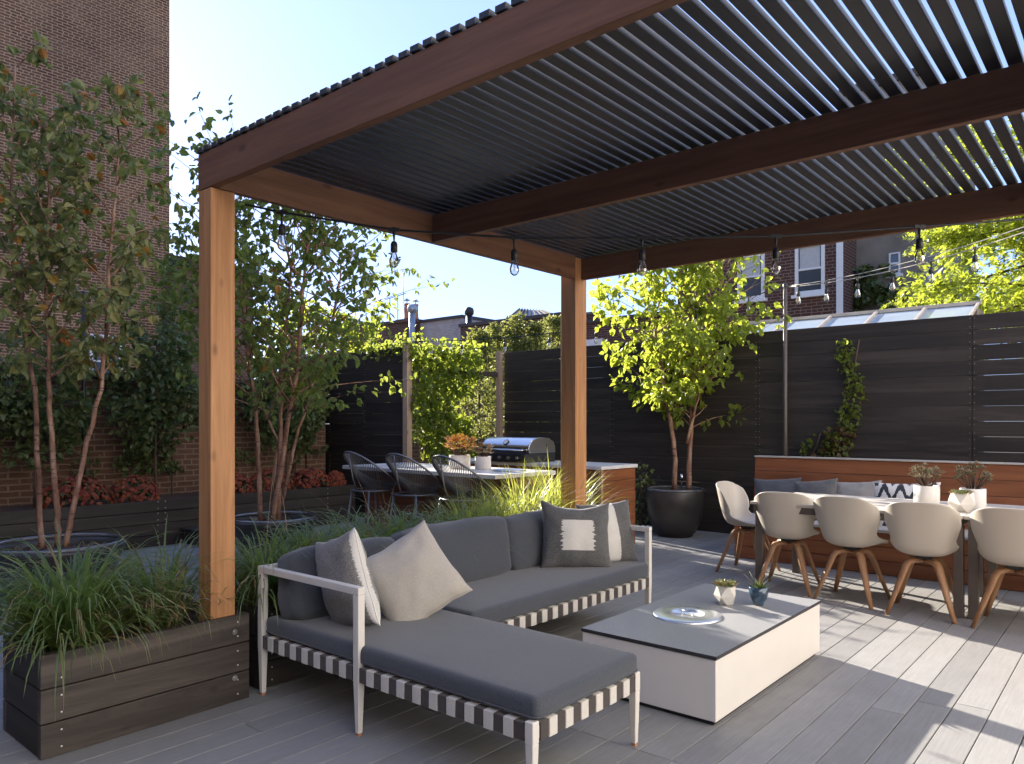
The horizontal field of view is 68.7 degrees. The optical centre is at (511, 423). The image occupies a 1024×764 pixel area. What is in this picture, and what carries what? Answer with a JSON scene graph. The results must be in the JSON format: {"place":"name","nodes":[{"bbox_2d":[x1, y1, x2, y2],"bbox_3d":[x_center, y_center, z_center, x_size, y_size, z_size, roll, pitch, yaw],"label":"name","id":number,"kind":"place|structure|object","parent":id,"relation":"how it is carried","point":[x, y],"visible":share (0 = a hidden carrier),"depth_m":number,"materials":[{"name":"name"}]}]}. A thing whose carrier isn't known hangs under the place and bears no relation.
{"place":"outdoors","nodes":[
{"label":"outdoors","id":0,"kind":"place"},
{"bbox_2d":[181,526,198,545],"bbox_3d":[-3.276,1.242,8.351,0.500,0.173,0.600,0,0,40],"label":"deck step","id":1,"kind":"object","parent":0,"point":[189,531],"visible":0.2,"depth_m":8.20,"materials":[{"name":"black wood"}]},
{"bbox_2d":[0,516,1023,763],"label":"deck","id":2,"kind":"structure","parent":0,"point":[916,676],"depth_m":3.42,"materials":[{"name":"grey wood"}]},
{"bbox_2d":[0,533,126,610],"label":"tree pot","id":3,"kind":"object","parent":2,"relation":"on","point":[76,539],"visible":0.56,"depth_m":5.38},
{"bbox_2d":[0,30,198,548],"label":"birch tree","id":4,"kind":"object","parent":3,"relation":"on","point":[51,249],"visible":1,"depth_m":5.34,"materials":[{"name":"green plant"}]},
{"bbox_2d":[3,600,248,759],"bbox_3d":[-1.736,1.123,3.438,0.465,0.408,0.898,0,0,40],"label":"planter box","id":5,"kind":"object","parent":2,"relation":"on","point":[178,679],"visible":0.94,"depth_m":3.21,"materials":[{"name":"wood"}]},
{"bbox_2d":[0,516,221,710],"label":"ornamental grass","id":6,"kind":"object","parent":5,"relation":"in","point":[49,618],"depth_m":3.11,"materials":[{"name":"plant"}]},
{"bbox_2d":[38,514,258,639],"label":"ornamental grass","id":7,"kind":"object","parent":5,"relation":"in","point":[166,594],"depth_m":3.49,"materials":[{"name":"plant"}]},
{"bbox_2d":[0,482,354,549],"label":"long planter","id":8,"kind":"object","parent":2,"relation":"on","point":[145,518],"visible":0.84,"depth_m":8.08,"materials":[{"name":"wood"}]},
{"bbox_2d":[0,321,105,507],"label":"espalier tree","id":9,"kind":"object","parent":8,"relation":"on","point":[13,405],"visible":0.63,"depth_m":7.76,"materials":[{"name":"green plant"}]},
{"bbox_2d":[42,474,114,508],"bbox_3d":[-4.514,0.720,7.764,0.627,0.381,0.722,0,0,40],"label":"chrysanthemum","id":10,"kind":"object","parent":8,"relation":"on","point":[84,496],"visible":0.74,"depth_m":7.64,"materials":[{"name":"red plant"}]},
{"bbox_2d":[81,291,85,502],"bbox_3d":[-4.724,-0.266,8.267,0.052,2.392,0.052,0,0,40],"label":"pole","id":11,"kind":"object","parent":8,"relation":"on","point":[83,385],"visible":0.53,"depth_m":8.25,"materials":[{"name":"black metal"}]},
{"bbox_2d":[107,474,162,502],"bbox_3d":[-4.140,0.742,8.203,0.515,0.364,0.576,0,0,40],"label":"chrysanthemum","id":12,"kind":"object","parent":8,"relation":"on","point":[151,489],"visible":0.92,"depth_m":8.10,"materials":[{"name":"red plant"}]},
{"bbox_2d":[99,318,198,485],"bbox_3d":[-4.164,-0.183,8.775,0.750,2.129,1.286,0,0,40],"label":"espalier tree","id":13,"kind":"object","parent":8,"relation":"on","point":[156,362],"visible":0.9,"depth_m":8.71,"materials":[{"name":"green plant"}]},
{"bbox_2d":[235,471,254,493],"bbox_3d":[-3.399,0.752,9.067,0.515,0.332,0.586,0,0,40],"label":"chrysanthemum","id":14,"kind":"object","parent":8,"relation":"on","point":[241,480],"visible":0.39,"depth_m":9.05,"materials":[{"name":"red plant"}]},
{"bbox_2d":[246,468,293,492],"bbox_3d":[-3.060,0.745,9.485,0.554,0.367,0.609,0,0,40],"label":"chrysanthemum","id":15,"kind":"object","parent":8,"relation":"on","point":[269,472],"visible":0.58,"depth_m":9.37,"materials":[{"name":"red plant"}]},
{"bbox_2d":[240,345,327,474],"bbox_3d":[-3.023,-0.093,10.123,0.774,1.948,1.294,0,0,40],"label":"espalier tree","id":16,"kind":"object","parent":8,"relation":"on","point":[313,425],"visible":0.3,"depth_m":9.98,"materials":[{"name":"green plant"}]},
{"bbox_2d":[290,467,331,489],"bbox_3d":[-2.672,0.742,9.934,0.492,0.327,0.573,0,0,40],"label":"chrysanthemum","id":17,"kind":"object","parent":8,"relation":"on","point":[303,481],"visible":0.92,"depth_m":9.81,"materials":[{"name":"red plant"}]},
{"bbox_2d":[324,470,346,486],"bbox_3d":[-2.420,0.782,10.243,0.307,0.296,0.335,0,0,40],"label":"chrysanthemum","id":18,"kind":"object","parent":8,"relation":"on","point":[337,477],"visible":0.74,"depth_m":10.15,"materials":[{"name":"red plant"}]},
{"bbox_2d":[235,511,317,563],"bbox_3d":[-2.209,1.093,6.935,0.808,0.474,0.808,0,0,40],"label":"tree pot","id":19,"kind":"object","parent":2,"relation":"on","point":[244,525],"visible":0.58,"depth_m":6.63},
{"bbox_2d":[111,92,455,520],"bbox_3d":[-2.075,-1.000,7.117,3.150,3.854,2.003,0,0,-25],"label":"birch tree","id":20,"kind":"object","parent":19,"relation":"in","point":[299,388],"visible":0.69,"depth_m":6.88,"materials":[{"name":"green plant"}]},
{"bbox_2d":[235,591,344,689],"bbox_3d":[-0.435,1.130,5.109,0.526,0.394,3.170,0,0,40],"label":"planter box","id":21,"kind":"object","parent":2,"relation":"on","point":[281,669],"visible":0.1,"depth_m":3.79,"materials":[{"name":"brown wood"}]},
{"bbox_2d":[161,458,524,629],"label":"grass","id":22,"kind":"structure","parent":21,"relation":"in","point":[247,588],"depth_m":4.19,"materials":[{"name":"plant"}]},
{"bbox_2d":[325,348,402,516],"bbox_3d":[-2.289,0.155,10.798,2.336,2.330,0.114,0,0,40],"label":"board fence","id":23,"kind":"object","parent":2,"relation":"on","point":[351,428],"visible":0.56,"depth_m":10.54,"materials":[{"name":"wood"}]},
{"bbox_2d":[343,451,396,532],"bbox_3d":[-1.370,0.794,7.234,0.507,1.065,0.507,0,0,-45],"label":"bar stool","id":24,"kind":"object","parent":2,"relation":"on","point":[365,482],"visible":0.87,"depth_m":7.12,"materials":[{"name":"grey metal"}]},
{"bbox_2d":[385,453,441,524],"bbox_3d":[-0.892,0.794,6.800,0.508,1.065,0.507,0,0,38],"label":"bar stool","id":25,"kind":"object","parent":2,"relation":"on","point":[402,480],"visible":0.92,"depth_m":6.69,"materials":[{"name":"grey metal"}]},
{"bbox_2d":[342,462,555,533],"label":"kitchen island","id":26,"kind":"structure","parent":2,"relation":"on","point":[402,502],"depth_m":7.13,"materials":[{"name":"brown wood"}]},
{"bbox_2d":[444,433,478,468],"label":"potted succulent","id":27,"kind":"object","parent":26,"relation":"on","point":[461,441],"visible":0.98,"depth_m":7.01,"materials":[{"name":"orange plant"}]},
{"bbox_2d":[472,442,492,469],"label":"potted succulent","id":28,"kind":"object","parent":26,"relation":"on","point":[482,461],"visible":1,"depth_m":6.94,"materials":[{"name":"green plant"}]},
{"bbox_2d":[493,468,525,471],"bbox_3d":[-0.026,0.423,6.775,0.300,0.010,0.300,0,0,40],"label":"steel tray","id":29,"kind":"object","parent":26,"relation":"on","point":[507,469],"visible":0.77,"depth_m":6.70,"materials":[{"name":"silver metal"}]},
{"bbox_2d":[412,345,489,444],"bbox_3d":[-1.014,0.030,11.987,1.312,2.605,1.275,0,0,40],"label":"slim tree","id":30,"kind":"object","parent":2,"relation":"on","point":[414,438],"visible":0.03,"depth_m":11.95,"materials":[{"name":"green plant"}]},
{"bbox_2d":[403,343,502,462],"bbox_3d":[-0.775,0.130,10.575,0.154,2.400,1.818,0,0,44],"label":"trellis","id":31,"kind":"object","parent":2,"relation":"on","point":[407,411],"visible":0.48,"depth_m":9.97,"materials":[{"name":"brown wood"}]},
{"bbox_2d":[359,325,488,464],"bbox_3d":[-1.158,0.014,10.313,1.058,2.640,1.824,0,0,75],"label":"climbing vine","id":32,"kind":"object","parent":31,"relation":"attached to","point":[436,424],"visible":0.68,"depth_m":10.21,"materials":[{"name":"green plant"}]},
{"bbox_2d":[258,508,651,763],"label":"sectional sofa","id":33,"kind":"object","parent":2,"relation":"on","point":[478,644],"visible":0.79,"depth_m":3.33,"materials":[{"name":"fabric"}]},
{"bbox_2d":[315,528,380,625],"bbox_3d":[-0.779,0.750,3.533,0.194,0.456,0.406,-9,-11,-42],"label":"throw pillow","id":34,"kind":"object","parent":33,"relation":"on","point":[343,558],"visible":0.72,"depth_m":3.42,"materials":[{"name":"white fabric"}]},
{"bbox_2d":[367,520,471,620],"bbox_3d":[-0.495,0.767,3.696,0.436,0.436,0.187,-32,-16,-19],"label":"throw pillow","id":35,"kind":"object","parent":33,"relation":"on","point":[416,575],"visible":0.75,"depth_m":3.63,"materials":[{"name":"beige fabric"}]},
{"bbox_2d":[541,500,610,567],"bbox_3d":[0.419,0.730,4.916,0.466,0.445,0.180,2,-16,-6],"label":"throw pillow","id":36,"kind":"object","parent":33,"relation":"on","point":[572,537],"visible":0.97,"depth_m":4.85,"materials":[{"name":"grey fabric"}]},
{"bbox_2d":[576,499,637,561],"bbox_3d":[0.645,0.746,5.093,0.406,0.426,0.158,-3,-13,-20],"label":"throw pillow","id":37,"kind":"object","parent":33,"relation":"on","point":[621,540],"visible":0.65,"depth_m":5.06,"materials":[{"name":"grey fabric"}]},
{"bbox_2d":[431,455,490,513],"bbox_3d":[-0.430,0.794,6.379,0.507,1.065,0.507,0,0,44],"label":"bar stool","id":38,"kind":"object","parent":2,"relation":"on","point":[449,484],"visible":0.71,"depth_m":6.26,"materials":[{"name":"grey metal"}]},
{"bbox_2d":[447,458,637,543],"bbox_3d":[0.276,0.880,8.431,2.250,0.900,0.660,0,0,42],"label":"kitchen counter","id":39,"kind":"object","parent":2,"relation":"on","point":[622,476],"visible":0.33,"depth_m":7.75,"materials":[{"name":"brown wood"}]},
{"bbox_2d":[479,437,554,462],"bbox_3d":[0.049,0.293,8.463,0.729,0.272,0.563,0,0,40],"label":"barbecue","id":40,"kind":"object","parent":39,"relation":"on","point":[520,449],"visible":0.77,"depth_m":8.26,"materials":[{"name":"silver metal"}]},
{"bbox_2d":[197,0,1023,620],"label":"pergola","id":41,"kind":"object","parent":2,"relation":"on","point":[573,118],"visible":0.94,"depth_m":3.41,"materials":[{"name":"brown wood"}]},
{"bbox_2d":[245,203,1023,275],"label":"string light","id":42,"kind":"object","parent":41,"relation":"hanging from","point":[641,238],"visible":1,"depth_m":3.59,"materials":[{"name":"black metal"}]},
{"bbox_2d":[634,461,661,531],"bbox_3d":[1.563,0.898,9.240,0.517,0.870,0.413,0,0,27],"label":"shrub","id":43,"kind":"object","parent":2,"relation":"on","point":[640,497],"visible":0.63,"depth_m":9.20,"materials":[{"name":"green plant"}]},
{"bbox_2d":[646,485,704,537],"bbox_3d":[1.931,1.046,8.878,0.686,0.569,0.686,0,0,40],"label":"plant pot","id":44,"kind":"object","parent":2,"relation":"on","point":[678,513],"visible":0.98,"depth_m":8.62,"materials":[{"name":"black ceramic"}]},
{"bbox_2d":[680,474,682,489],"bbox_3d":[2.002,0.695,8.850,0.036,0.190,0.036,0,0,40],"label":"spike light","id":45,"kind":"object","parent":44,"relation":"on","point":[681,477],"visible":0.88,"depth_m":8.84,"materials":[{"name":"black metal"}]},
{"bbox_2d":[588,251,791,489],"bbox_3d":[2.061,-1.088,8.826,2.222,3.775,2.558,0,0,40],"label":"birch tree","id":46,"kind":"object","parent":44,"relation":"in","point":[699,280],"visible":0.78,"depth_m":8.68,"materials":[{"name":"green plant"}]},
{"bbox_2d":[581,583,820,724],"bbox_3d":[1.059,1.161,4.019,0.715,0.338,1.368,0,0,40],"label":"fire table","id":47,"kind":"object","parent":2,"relation":"on","point":[701,653],"visible":0.96,"depth_m":3.64,"materials":[{"name":"white concrete"}]},
{"bbox_2d":[712,578,738,605],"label":"potted succulent","id":48,"kind":"object","parent":47,"relation":"on","point":[724,592],"visible":1,"depth_m":4.18,"materials":[{"name":"ceramic"}]},
{"bbox_2d":[744,571,772,605],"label":"potted succulent","id":49,"kind":"object","parent":47,"relation":"on","point":[758,592],"visible":1,"depth_m":4.17,"materials":[{"name":"blue ceramic"}]},
{"bbox_2d":[715,481,780,571],"bbox_3d":[2.104,0.933,6.739,0.483,0.802,0.470,0,0,40],"label":"shell chair","id":50,"kind":"object","parent":2,"relation":"on","point":[733,500],"visible":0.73,"depth_m":6.88,"materials":[{"name":"beige plastic"}]},
{"bbox_2d":[504,311,1023,533],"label":"board fence","id":51,"kind":"object","parent":2,"relation":"on","point":[973,411],"visible":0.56,"depth_m":8.33,"materials":[{"name":"wood"}]},
{"bbox_2d":[799,433,820,456],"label":"climbing vine","id":52,"kind":"object","parent":51,"relation":"attached to","point":[810,440],"visible":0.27,"depth_m":8.27,"materials":[{"name":"green plant"}]},
{"bbox_2d":[811,338,868,473],"bbox_3d":[3.482,0.236,8.056,0.637,2.283,0.242,0,0,40],"label":"climbing vine","id":53,"kind":"object","parent":51,"relation":"attached to","point":[838,438],"visible":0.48,"depth_m":8.01,"materials":[{"name":"green plant"}]},
{"bbox_2d":[783,283,787,471],"bbox_3d":[3.074,-0.123,8.433,0.054,2.907,0.054,0,0,40],"label":"light pole","id":54,"kind":"object","parent":2,"relation":"on","point":[785,285],"visible":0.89,"depth_m":8.41,"materials":[{"name":"grey metal"}]},
{"bbox_2d":[407,287,782,355],"bbox_3d":[0.840,-1.204,9.200,4.725,0.660,0.053,0,0,19],"label":"string light","id":55,"kind":"object","parent":54,"relation":"hanging from","point":[549,333],"visible":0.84,"depth_m":9.28,"materials":[{"name":"black plastic"}]},
{"bbox_2d":[789,227,1023,303],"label":"string light","id":56,"kind":"object","parent":54,"relation":"hanging from","point":[931,268],"visible":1,"depth_m":6.95,"materials":[{"name":"black plastic"}]},
{"bbox_2d":[754,492,822,596],"bbox_3d":[2.212,0.933,6.006,0.470,0.802,0.483,0,0,33],"label":"shell chair","id":57,"kind":"object","parent":2,"relation":"on","point":[782,519],"visible":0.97,"depth_m":5.85,"materials":[{"name":"beige plastic"}]},
{"bbox_2d":[812,496,890,609],"bbox_3d":[2.546,0.933,5.625,0.470,0.802,0.483,0,0,44],"label":"shell chair","id":58,"kind":"object","parent":2,"relation":"on","point":[850,524],"visible":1,"depth_m":5.48,"materials":[{"name":"beige plastic"}]},
{"bbox_2d":[750,492,986,617],"bbox_3d":[2.803,0.978,5.916,1.482,0.705,1.026,0,0,40],"label":"dining table","id":59,"kind":"object","parent":2,"relation":"on","point":[881,503],"visible":0.29,"depth_m":5.74,"materials":[{"name":"grey wood"}]},
{"bbox_2d":[908,461,944,503],"bbox_3d":[3.123,0.458,5.671,0.266,0.334,0.243,0,0,40],"label":"potted succulent","id":60,"kind":"object","parent":59,"relation":"on","point":[924,491],"visible":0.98,"depth_m":5.63,"materials":[{"name":"white ceramic"}]},
{"bbox_2d":[947,489,975,511],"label":"potted succulent","id":61,"kind":"object","parent":59,"relation":"on","point":[961,500],"visible":1,"depth_m":5.26,"materials":[{"name":"ceramic"}]},
{"bbox_2d":[953,460,993,508],"bbox_3d":[3.397,0.448,5.519,0.224,0.354,0.252,0,0,-25],"label":"potted succulent","id":62,"kind":"object","parent":59,"relation":"on","point":[979,494],"visible":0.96,"depth_m":5.51,"materials":[{"name":"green plant"}]},
{"bbox_2d":[734,455,1023,591],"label":"bench","id":63,"kind":"object","parent":2,"relation":"on","point":[890,558],"visible":0.36,"depth_m":6.86,"materials":[{"name":"brown wood"}]},
{"bbox_2d":[754,477,801,494],"bbox_3d":[2.667,0.760,7.519,0.466,0.426,0.156,-4,-16,29],"label":"throw pillow","id":64,"kind":"object","parent":63,"relation":"on","point":[780,485],"visible":0.41,"depth_m":7.51,"materials":[{"name":"grey fabric"}]},
{"bbox_2d":[795,478,837,518],"bbox_3d":[2.944,0.745,7.259,0.426,0.406,0.156,-11,-24,44],"label":"throw pillow","id":65,"kind":"object","parent":63,"relation":"on","point":[829,486],"visible":0.41,"depth_m":7.22,"materials":[{"name":"grey fabric"}]},
{"bbox_2d":[837,480,881,496],"bbox_3d":[3.238,0.750,7.034,0.446,0.426,0.162,-7,-20,43],"label":"throw pillow","id":66,"kind":"object","parent":63,"relation":"on","point":[867,489],"visible":0.37,"depth_m":7.01,"materials":[{"name":"grey fabric"}]},
{"bbox_2d":[873,482,940,525],"bbox_3d":[3.546,0.740,6.748,0.556,0.426,0.170,-4,-18,36],"label":"throw pillow","id":67,"kind":"object","parent":63,"relation":"on","point":[890,490],"visible":0.29,"depth_m":6.78,"materials":[{"name":"white fabric"}]},
{"bbox_2d":[884,502,961,623],"bbox_3d":[2.881,0.933,5.242,0.470,0.802,0.483,0,0,36],"label":"shell chair","id":68,"kind":"object","parent":2,"relation":"on","point":[920,532],"visible":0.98,"depth_m":5.09,"materials":[{"name":"beige plastic"}]},
{"bbox_2d":[964,504,1023,619],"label":"dining table","id":69,"kind":"object","parent":2,"relation":"on","point":[973,578],"visible":0.35,"depth_m":5.08,"materials":[{"name":"grey wood"}]},
{"bbox_2d":[970,507,1023,628],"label":"shell chair","id":70,"kind":"object","parent":2,"relation":"on","point":[998,533],"visible":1,"depth_m":4.79,"materials":[{"name":"beige plastic"}]},
{"bbox_2d":[406,451,635,522],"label":"golden grass","id":71,"kind":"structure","parent":0,"point":[532,500],"depth_m":5.61,"materials":[{"name":"plant"}]},
{"bbox_2d":[169,0,1023,405],"label":"sky","id":72,"kind":"structure","parent":0,"point":[271,55],"materials":[{"name":"blue"}]},
{"label":"ground","id":73,"kind":"structure","parent":0,"visible":0},
{"bbox_2d":[0,0,168,372],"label":"brick building","id":74,"kind":"structure","parent":73,"relation":"on","point":[91,43],"depth_m":18.36,"materials":[{"name":"brown brick"}]},
{"bbox_2d":[90,334,121,372],"bbox_3d":[-10.005,-1.485,18.483,0.150,1.370,0.870,0,0,40],"label":"window","id":75,"kind":"structure","parent":74,"relation":"in","point":[98,362],"depth_m":18.34,"materials":[{"name":"white paint"}]},
{"bbox_2d":[0,356,324,506],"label":"garden wall","id":76,"kind":"structure","parent":73,"relation":"on","point":[16,485],"depth_m":8.89,"materials":[{"name":"brick"}]},
{"bbox_2d":[12,287,306,493],"bbox_3d":[-4.203,-0.149,9.202,0.289,2.960,4.050,0,0,40],"label":"ivy","id":77,"kind":"object","parent":76,"relation":"attached to","point":[166,314],"visible":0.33,"depth_m":9.06,"materials":[{"name":"green plant"}]},
{"bbox_2d":[237,332,333,472],"bbox_3d":[-2.940,0.018,10.608,0.343,2.626,1.948,0,0,40],"label":"ivy","id":78,"kind":"object","parent":76,"relation":"attached to","point":[247,453],"visible":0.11,"depth_m":10.69,"materials":[{"name":"green plant"}]},
{"bbox_2d":[162,256,258,379],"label":"brick building","id":79,"kind":"structure","parent":73,"relation":"on","point":[195,367],"depth_m":19.51,"materials":[{"name":"brown brick"}]},
{"bbox_2d":[252,298,389,413],"bbox_3d":[-3.252,-0.394,12.566,2.459,3.458,1.678,0,0,-4],"label":"slim tree","id":80,"kind":"object","parent":73,"relation":"on","point":[345,323],"visible":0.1,"depth_m":12.46,"materials":[{"name":"green plant"}]},
{"bbox_2d":[341,293,421,429],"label":"rooftop building","id":81,"kind":"structure","parent":73,"relation":"on","point":[401,325],"depth_m":32.34,"materials":[{"name":"brick"}]},
{"bbox_2d":[402,269,405,310],"bbox_3d":[-4.923,-5.555,33.359,0.514,2.725,0.455,0,0,-38],"label":"aerial","id":82,"kind":"object","parent":81,"relation":"on","point":[403,288],"visible":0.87,"depth_m":33.32,"materials":[{"name":"metal"}]},
{"bbox_2d":[404,298,409,318],"bbox_3d":[-4.564,-4.779,32.586,0.286,1.326,0.279,0,0,40],"label":"chimney pot","id":83,"kind":"object","parent":81,"relation":"on","point":[406,313],"visible":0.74,"depth_m":32.49,"materials":[{"name":"ceramic"}]},
{"bbox_2d":[407,304,416,342],"bbox_3d":[-4.174,-4.032,31.337,0.416,1.906,0.416,0,0,40],"label":"flue pipe","id":84,"kind":"object","parent":81,"relation":"attached to","point":[412,309],"visible":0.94,"depth_m":31.22,"materials":[{"name":"metal"}]},
{"bbox_2d":[412,299,418,318],"bbox_3d":[-4.139,-4.707,32.225,0.286,1.285,0.279,0,0,40],"label":"chimney pot","id":85,"kind":"object","parent":81,"relation":"on","point":[416,313],"visible":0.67,"depth_m":32.15,"materials":[{"name":"ceramic"}]},
{"bbox_2d":[327,429,503,495],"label":"garden wall","id":86,"kind":"structure","parent":73,"relation":"on","point":[416,447],"depth_m":12.94,"materials":[{"name":"wood"}]},
{"bbox_2d":[420,315,493,429],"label":"rooftop building","id":87,"kind":"structure","parent":73,"relation":"on","point":[439,328],"depth_m":31.31,"materials":[{"name":"brick"}]},
{"bbox_2d":[451,326,504,442],"bbox_3d":[-0.523,-0.154,12.529,1.155,2.973,1.126,0,0,-30],"label":"slim tree","id":88,"kind":"object","parent":73,"relation":"on","point":[479,333],"visible":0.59,"depth_m":12.54,"materials":[{"name":"green plant"}]},
{"bbox_2d":[469,320,525,436],"bbox_3d":[-0.230,-0.249,13.375,1.087,3.159,1.265,0,0,13],"label":"slim tree","id":89,"kind":"object","parent":73,"relation":"on","point":[495,328],"visible":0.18,"depth_m":13.30,"materials":[{"name":"green plant"}]},
{"bbox_2d":[458,312,560,432],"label":"rooftop building","id":90,"kind":"structure","parent":73,"relation":"on","point":[464,328],"depth_m":27.66,"materials":[{"name":"brick"}]},
{"bbox_2d":[464,307,473,322],"bbox_3d":[-1.691,-4.064,29.625,0.384,1.087,0.384,0,0,40],"label":"roof vent","id":91,"kind":"object","parent":90,"relation":"on","point":[469,312],"visible":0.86,"depth_m":29.51,"materials":[{"name":"black metal"}]},
{"bbox_2d":[507,308,550,317],"bbox_3d":[1.367,-4.067,27.923,2.862,0.725,2.439,0,0,40],"label":"roof skylight","id":92,"kind":"object","parent":90,"relation":"on","point":[530,312],"visible":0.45,"depth_m":28.18,"materials":[{"name":"metal"}]},
{"bbox_2d":[488,310,532,436],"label":"slim tree","id":93,"kind":"object","parent":73,"relation":"on","point":[513,329],"visible":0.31,"depth_m":12.91,"materials":[{"name":"green plant"}]},
{"bbox_2d":[504,319,552,411],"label":"slim tree","id":94,"kind":"object","parent":73,"relation":"on","point":[534,328],"visible":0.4,"depth_m":12.72,"materials":[{"name":"green plant"}]},
{"bbox_2d":[539,314,560,411],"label":"slim tree","id":95,"kind":"object","parent":73,"relation":"on","point":[553,322],"visible":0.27,"depth_m":13.42,"materials":[{"name":"green plant"}]},
{"bbox_2d":[558,311,677,468],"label":"rooftop building","id":96,"kind":"structure","parent":73,"relation":"on","point":[603,333],"depth_m":22.98,"materials":[{"name":"brick"}]},
{"bbox_2d":[586,312,597,318],"bbox_3d":[2.652,-3.446,24.630,0.361,0.364,0.480,0,0,40],"label":"chimney","id":97,"kind":"object","parent":96,"relation":"on","point":[590,315],"visible":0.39,"depth_m":24.45,"materials":[{"name":"brick"}]},
{"bbox_2d":[678,155,855,471],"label":"brick house","id":98,"kind":"structure","parent":73,"relation":"on","point":[816,264],"depth_m":15.83,"materials":[{"name":"red brick"}]},
{"bbox_2d":[734,254,767,303],"bbox_3d":[5.258,-3.188,16.500,0.732,1.075,0.150,0,0,40],"label":"window","id":99,"kind":"structure","parent":98,"relation":"in","point":[761,297],"depth_m":16.45,"materials":[{"name":"white paint"}]},
{"bbox_2d":[791,245,826,298],"bbox_3d":[6.227,-3.192,15.679,0.730,1.117,0.150,0,0,40],"label":"window","id":100,"kind":"structure","parent":98,"relation":"in","point":[809,261],"depth_m":15.67,"materials":[{"name":"white paint"}]},
{"bbox_2d":[740,300,983,472],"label":"glasshouse","id":101,"kind":"structure","parent":73,"relation":"on","point":[916,312],"depth_m":8.78,"materials":[{"name":"glass"}]},
{"bbox_2d":[839,68,974,310],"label":"stucco house","id":102,"kind":"structure","parent":73,"relation":"on","point":[876,251],"depth_m":15.66,"materials":[{"name":"white paint"}]},
{"bbox_2d":[852,263,908,311],"bbox_3d":[7.514,-1.022,15.714,1.490,4.706,0.486,0,0,40],"label":"ivy","id":103,"kind":"object","parent":102,"relation":"attached to","point":[872,291],"visible":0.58,"depth_m":15.66,"materials":[{"name":"green plant"}]},
{"bbox_2d":[885,252,903,278],"bbox_3d":[7.932,-3.277,15.544,0.331,0.518,0.150,0,0,40],"label":"window","id":104,"kind":"structure","parent":102,"relation":"in","point":[894,258],"depth_m":15.52,"materials":[{"name":"white glass"}]},
{"bbox_2d":[879,119,1023,344],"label":"locust tree","id":105,"kind":"object","parent":73,"relation":"on","point":[1010,298],"visible":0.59,"depth_m":10.03,"materials":[{"name":"green plant"}]}
]}

